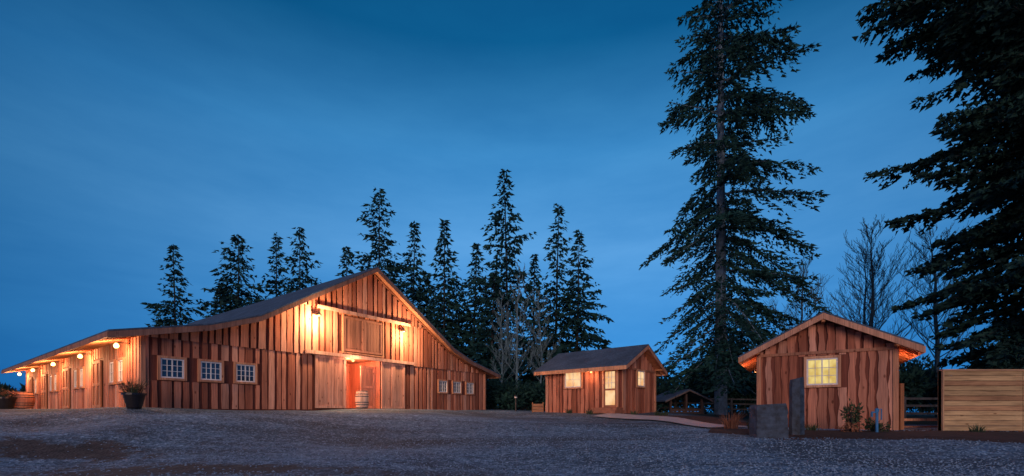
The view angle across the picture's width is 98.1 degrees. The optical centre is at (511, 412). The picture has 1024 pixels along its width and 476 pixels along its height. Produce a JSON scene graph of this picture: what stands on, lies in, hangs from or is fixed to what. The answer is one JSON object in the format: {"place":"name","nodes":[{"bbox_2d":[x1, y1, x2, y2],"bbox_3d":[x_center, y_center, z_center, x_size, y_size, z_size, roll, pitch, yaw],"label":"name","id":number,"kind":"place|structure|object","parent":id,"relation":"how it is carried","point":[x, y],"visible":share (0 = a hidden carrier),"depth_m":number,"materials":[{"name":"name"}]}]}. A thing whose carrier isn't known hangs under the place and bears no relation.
{"place":"outdoors","nodes":[
{"label":"outdoors","id":0,"kind":"place"},
{"bbox_2d":[0,407,1023,475],"bbox_3d":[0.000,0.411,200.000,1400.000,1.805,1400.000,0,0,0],"label":"ground","id":1,"kind":"structure","parent":0,"point":[13,450],"depth_m":10.91,"materials":[{"name":"grey gravel"}]},
{"bbox_2d":[0,385,17,408],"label":"potted plant","id":2,"kind":"object","parent":1,"relation":"on","point":[7,401],"visible":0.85,"depth_m":27.06,"materials":[{"name":"black plant"}]},
{"bbox_2d":[8,392,34,408],"bbox_3d":[-30.956,-0.765,27.997,1.240,1.050,1.240,0,0,0],"label":"wine barrel","id":3,"kind":"object","parent":1,"relation":"on","point":[25,400],"visible":0.75,"depth_m":27.75,"materials":[{"name":"brown wood"}]},
{"bbox_2d":[118,376,148,408],"bbox_3d":[-13.843,-0.768,16.408,1.195,1.252,1.212,0,0,0],"label":"potted plant","id":4,"kind":"object","parent":1,"relation":"on","point":[134,398],"visible":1,"depth_m":16.24,"materials":[{"name":"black plant"}]},
{"bbox_2d":[140,244,209,326],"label":"fir tree","id":5,"kind":"object","parent":1,"relation":"on","point":[169,310],"visible":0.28,"depth_m":61.85,"materials":[{"name":"green plant"}]},
{"bbox_2d":[210,282,225,314],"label":"fir tree","id":6,"kind":"object","parent":1,"relation":"on","point":[218,298],"visible":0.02,"depth_m":65.66,"materials":[{"name":"green plant"}]},
{"bbox_2d":[197,234,271,317],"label":"fir tree","id":7,"kind":"object","parent":1,"relation":"on","point":[230,299],"visible":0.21,"depth_m":59.37,"materials":[{"name":"green plant"}]},
{"bbox_2d":[1,267,500,410],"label":"timber barn","id":8,"kind":"structure","parent":1,"relation":"on","point":[375,333],"depth_m":23.23,"materials":[{"name":"brown wood"}]},
{"bbox_2d":[28,314,404,408],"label":"doors","id":9,"kind":"structure","parent":8,"relation":"in","point":[358,335],"depth_m":24.83,"materials":[{"name":"brown wood"}]},
{"bbox_2d":[34,355,474,394],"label":"windows","id":10,"kind":"structure","parent":8,"relation":"in","point":[173,368],"depth_m":19.60,"materials":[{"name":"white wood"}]},
{"bbox_2d":[355,390,368,407],"bbox_3d":[-8.587,-0.740,25.424,0.760,1.000,0.760,0,0,0],"label":"wine barrel","id":11,"kind":"object","parent":8,"relation":"in","point":[361,398],"visible":1,"depth_m":25.13,"materials":[{"name":"brown wood"}]},
{"bbox_2d":[262,232,294,297],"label":"fir tree","id":12,"kind":"object","parent":1,"relation":"on","point":[277,263],"visible":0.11,"depth_m":65.92,"materials":[{"name":"green plant"}]},
{"bbox_2d":[269,227,322,296],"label":"fir tree","id":13,"kind":"object","parent":1,"relation":"on","point":[304,265],"visible":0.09,"depth_m":61.70,"materials":[{"name":"green plant"}]},
{"bbox_2d":[335,246,354,277],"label":"fir tree","id":14,"kind":"object","parent":1,"relation":"on","point":[345,253],"visible":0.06,"depth_m":65.91,"materials":[{"name":"green plant"}]},
{"bbox_2d":[347,188,417,294],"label":"fir tree","id":15,"kind":"object","parent":1,"relation":"on","point":[396,269],"visible":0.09,"depth_m":57.84,"materials":[{"name":"green plant"}]},
{"bbox_2d":[386,264,398,284],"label":"fir tree","id":16,"kind":"object","parent":1,"relation":"on","point":[394,276],"depth_m":63.95,"materials":[{"name":"green plant"}]},
{"bbox_2d":[392,220,441,324],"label":"fir tree","id":17,"kind":"object","parent":1,"relation":"on","point":[414,295],"visible":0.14,"depth_m":61.77,"materials":[{"name":"green plant"}]},
{"bbox_2d":[416,272,455,335],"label":"fir tree","id":18,"kind":"object","parent":1,"relation":"on","point":[422,290],"visible":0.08,"depth_m":63.85,"materials":[{"name":"green plant"}]},
{"bbox_2d":[418,218,476,354],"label":"fir tree","id":19,"kind":"object","parent":1,"relation":"on","point":[447,328],"visible":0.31,"depth_m":55.90,"materials":[{"name":"green plant"}]},
{"bbox_2d":[430,277,477,361],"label":"fir tree","id":20,"kind":"object","parent":1,"relation":"on","point":[459,289],"visible":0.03,"depth_m":61.77,"materials":[{"name":"green plant"}]},
{"bbox_2d":[0,361,933,411],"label":"distant tree line","id":21,"kind":"object","parent":1,"relation":"on","point":[5,387],"visible":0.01,"depth_m":84.69,"materials":[{"name":"green plant"}]},
{"bbox_2d":[450,243,498,381],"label":"fir tree","id":22,"kind":"object","parent":1,"relation":"on","point":[474,314],"visible":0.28,"depth_m":57.61,"materials":[{"name":"green plant"}]},
{"bbox_2d":[464,270,521,409],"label":"fir tree","id":23,"kind":"object","parent":1,"relation":"on","point":[488,362],"visible":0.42,"depth_m":51.74,"materials":[{"name":"green plant"}]},
{"bbox_2d":[458,169,546,407],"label":"fir tree","id":24,"kind":"object","parent":1,"relation":"on","point":[506,260],"visible":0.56,"depth_m":53.58,"materials":[{"name":"green plant"}]},
{"bbox_2d":[486,290,523,409],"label":"bare birch tree","id":25,"kind":"object","parent":1,"relation":"on","point":[500,339],"visible":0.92,"depth_m":41.80,"materials":[{"name":"grey plant"}]},
{"bbox_2d":[514,395,516,410],"bbox_3d":[0.250,-0.606,29.000,0.190,1.080,0.181,0,0,0],"label":"bollard light","id":26,"kind":"object","parent":1,"relation":"on","point":[515,396],"visible":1,"depth_m":28.96,"materials":[{"name":"black metal"}]},
{"bbox_2d":[496,262,542,385],"bbox_3d":[0.653,-6.722,40.003,4.390,13.517,2.808,0,0,0],"label":"bare birch tree","id":27,"kind":"object","parent":1,"relation":"on","point":[517,341],"visible":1,"depth_m":40.00,"materials":[{"name":"grey plant"}]},
{"bbox_2d":[504,254,554,409],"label":"fir tree","id":28,"kind":"object","parent":1,"relation":"on","point":[537,283],"visible":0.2,"depth_m":59.87,"materials":[{"name":"green plant"}]},
{"bbox_2d":[532,402,543,412],"bbox_3d":[1.550,-0.302,26.800,0.680,0.620,0.440,0,0,0],"label":"wooden planter box","id":29,"kind":"object","parent":1,"relation":"on","point":[537,409],"visible":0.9,"depth_m":26.60,"materials":[{"name":"brown wood"}]},
{"bbox_2d":[524,288,560,400],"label":"bare birch tree","id":30,"kind":"object","parent":1,"relation":"on","point":[540,345],"visible":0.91,"depth_m":42.22,"materials":[{"name":"grey plant"}]},
{"bbox_2d":[522,203,584,402],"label":"fir tree","id":31,"kind":"object","parent":1,"relation":"on","point":[556,298],"visible":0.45,"depth_m":57.66,"materials":[{"name":"green plant"}]},
{"bbox_2d":[533,229,614,409],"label":"fir tree","id":32,"kind":"object","parent":1,"relation":"on","point":[582,337],"visible":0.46,"depth_m":55.67,"materials":[{"name":"green plant"}]},
{"bbox_2d":[534,344,666,413],"bbox_3d":[5.083,-1.712,26.292,6.034,4.123,5.810,0,0,41],"label":"wooden cabin","id":33,"kind":"object","parent":1,"relation":"on","point":[621,380],"visible":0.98,"depth_m":24.85,"materials":[{"name":"brown wood"}]},
{"bbox_2d":[563,369,645,388],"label":"windows","id":34,"kind":"structure","parent":33,"relation":"in","point":[570,380],"depth_m":25.14,"materials":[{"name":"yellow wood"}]},
{"bbox_2d":[586,370,624,412],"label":"entry door","id":35,"kind":"structure","parent":33,"relation":"in","point":[610,378],"depth_m":23.57,"materials":[{"name":"yellow wood"}]},
{"bbox_2d":[656,389,713,413],"bbox_3d":[10.986,-0.640,29.414,3.286,1.680,2.973,0,0,-9],"label":"log shelter","id":36,"kind":"object","parent":1,"relation":"on","point":[688,395],"visible":0.69,"depth_m":28.45,"materials":[{"name":"brown wood"}]},
{"bbox_2d":[649,415,748,424],"bbox_3d":[8.622,0.328,20.088,2.385,0.431,6.386,0,0,-21],"label":"planting bed","id":37,"kind":"object","parent":1,"relation":"on","point":[713,420],"visible":0.62,"depth_m":19.73,"materials":[{"name":"soil"}]},
{"bbox_2d":[656,397,755,414],"bbox_3d":[13.000,-0.385,30.250,7.325,1.422,0.166,0,0,12],"label":"split rail fence","id":38,"kind":"object","parent":1,"relation":"on","point":[731,404],"visible":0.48,"depth_m":30.12,"materials":[{"name":"brown wood"}]},
{"bbox_2d":[638,0,840,414],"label":"douglas fir tree","id":39,"kind":"object","parent":1,"relation":"on","point":[723,349],"visible":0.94,"depth_m":29.24,"materials":[{"name":"green plant"}]},
{"bbox_2d":[486,339,998,415],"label":"undergrowth","id":40,"kind":"object","parent":1,"relation":"on","point":[914,379],"visible":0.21,"depth_m":36.31,"materials":[{"name":"green plant"}]},
{"bbox_2d":[748,403,788,437],"bbox_3d":[7.491,0.265,13.010,0.871,1.048,0.698,0,0,11],"label":"stone block fountain","id":41,"kind":"object","parent":1,"relation":"on","point":[768,420],"visible":0.95,"depth_m":12.70,"materials":[{"name":"grey stone"}]},
{"bbox_2d":[765,251,850,333],"bbox_3d":[20.066,-5.300,31.404,4.866,11.249,4.826,0,0,0],"label":"bare alder tree","id":42,"kind":"object","parent":1,"relation":"on","point":[801,303],"visible":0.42,"depth_m":30.74,"materials":[{"name":"brown plant"}]},
{"bbox_2d":[738,311,925,429],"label":"wooden shed","id":43,"kind":"structure","parent":1,"relation":"on","point":[836,362],"depth_m":15.27,"materials":[{"name":"brown wood"}]},
{"bbox_2d":[804,355,840,387],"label":"windows","id":44,"kind":"structure","parent":43,"relation":"in","point":[819,371],"depth_m":15.43,"materials":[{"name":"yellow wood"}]},
{"bbox_2d":[899,383,937,429],"bbox_3d":[13.440,-0.165,14.600,1.420,1.570,0.100,0,0,0],"label":"rail fence","id":45,"kind":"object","parent":43,"relation":"attached to","point":[902,419],"depth_m":14.57,"materials":[{"name":"brown wood"}]},
{"bbox_2d":[708,428,1023,442],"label":"planting bed","id":46,"kind":"object","parent":1,"relation":"on","point":[1004,437],"visible":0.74,"depth_m":12.07,"materials":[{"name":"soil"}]},
{"bbox_2d":[719,412,744,428],"bbox_3d":[7.657,0.273,15.411,0.992,0.623,0.970,0,0,27],"label":"dry grass clump","id":47,"kind":"object","parent":46,"relation":"on","point":[729,424],"visible":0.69,"depth_m":15.35,"materials":[{"name":"brown plant"}]},
{"bbox_2d":[789,377,804,434],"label":"basalt column","id":48,"kind":"structure","parent":46,"relation":"on","point":[796,407],"depth_m":13.17,"materials":[{"name":"stone"}]},
{"bbox_2d":[805,423,820,430],"bbox_3d":[9.613,0.451,14.236,0.506,0.311,0.556,0,0,30],"label":"grass tuft","id":49,"kind":"object","parent":46,"relation":"on","point":[812,427],"visible":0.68,"depth_m":14.16,"materials":[{"name":"green plant"}]},
{"bbox_2d":[836,422,862,431],"bbox_3d":[10.104,0.460,13.286,0.527,0.395,0.646,0,0,0],"label":"shrub","id":50,"kind":"object","parent":46,"relation":"on","point":[851,428],"visible":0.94,"depth_m":13.20,"materials":[{"name":"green plant"}]},
{"bbox_2d":[839,399,864,431],"bbox_3d":[10.366,0.098,13.495,0.793,1.065,0.692,0,0,0],"label":"shrub","id":51,"kind":"object","parent":46,"relation":"on","point":[856,417],"visible":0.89,"depth_m":13.43,"materials":[{"name":"green plant"}]},
{"bbox_2d":[860,417,890,431],"bbox_3d":[10.783,0.402,13.159,0.713,0.564,0.608,0,0,0],"label":"shrub","id":52,"kind":"object","parent":46,"relation":"on","point":[881,427],"visible":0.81,"depth_m":13.12,"materials":[{"name":"green plant"}]},
{"bbox_2d":[870,408,881,431],"bbox_3d":[10.588,0.245,12.892,0.270,0.740,0.230,0,0,-36],"label":"water standpipe","id":53,"kind":"object","parent":46,"relation":"on","point":[876,418],"visible":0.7,"depth_m":12.88,"materials":[{"name":"blue metal"}]},
{"bbox_2d":[968,424,986,431],"bbox_3d":[13.206,0.436,12.659,0.439,0.305,0.500,0,0,14],"label":"grass tuft","id":54,"kind":"object","parent":46,"relation":"on","point":[977,429],"visible":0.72,"depth_m":12.57,"materials":[{"name":"green plant"}]},
{"bbox_2d":[820,241,916,334],"bbox_3d":[26.822,-6.343,34.221,5.774,13.476,6.821,0,0,31],"label":"bare alder tree","id":55,"kind":"object","parent":1,"relation":"on","point":[847,304],"visible":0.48,"depth_m":34.08,"materials":[{"name":"brown plant"}]},
{"bbox_2d":[829,215,945,339],"bbox_3d":[25.050,-6.569,30.198,6.182,13.814,5.938,0,0,0],"label":"bare alder tree","id":56,"kind":"object","parent":1,"relation":"on","point":[883,287],"visible":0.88,"depth_m":29.76,"materials":[{"name":"brown plant"}]},
{"bbox_2d":[904,397,937,422],"bbox_3d":[19.750,-0.087,20.000,8.640,1.348,0.140,0,0,0],"label":"split rail fence","id":57,"kind":"object","parent":1,"relation":"on","point":[917,413],"visible":0.14,"depth_m":19.95,"materials":[{"name":"brown wood"}]},
{"bbox_2d":[852,0,1023,391],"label":"cedar tree","id":58,"kind":"object","parent":1,"relation":"on","point":[981,40],"visible":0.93,"depth_m":21.44,"materials":[{"name":"green plant"}]},
{"bbox_2d":[891,220,994,416],"bbox_3d":[29.213,-6.532,30.859,5.220,13.940,5.535,0,0,-32],"label":"bare alder tree","id":59,"kind":"object","parent":1,"relation":"on","point":[937,352],"visible":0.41,"depth_m":30.79,"materials":[{"name":"brown plant"}]},
{"bbox_2d":[938,369,1023,431],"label":"cedar plank fence","id":60,"kind":"object","parent":1,"relation":"on","point":[991,399],"visible":0.94,"depth_m":13.47,"materials":[{"name":"brown wood"}]},
{"bbox_2d":[0,0,1023,411],"label":"sky","id":61,"kind":"structure","parent":0,"point":[131,130],"materials":[{"name":"blue"}]},
{"bbox_2d":[595,413,738,426],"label":"concrete path","id":62,"kind":"structure","parent":0,"point":[665,418],"depth_m":19.58,"materials":[{"name":"grey concrete"}]}
]}

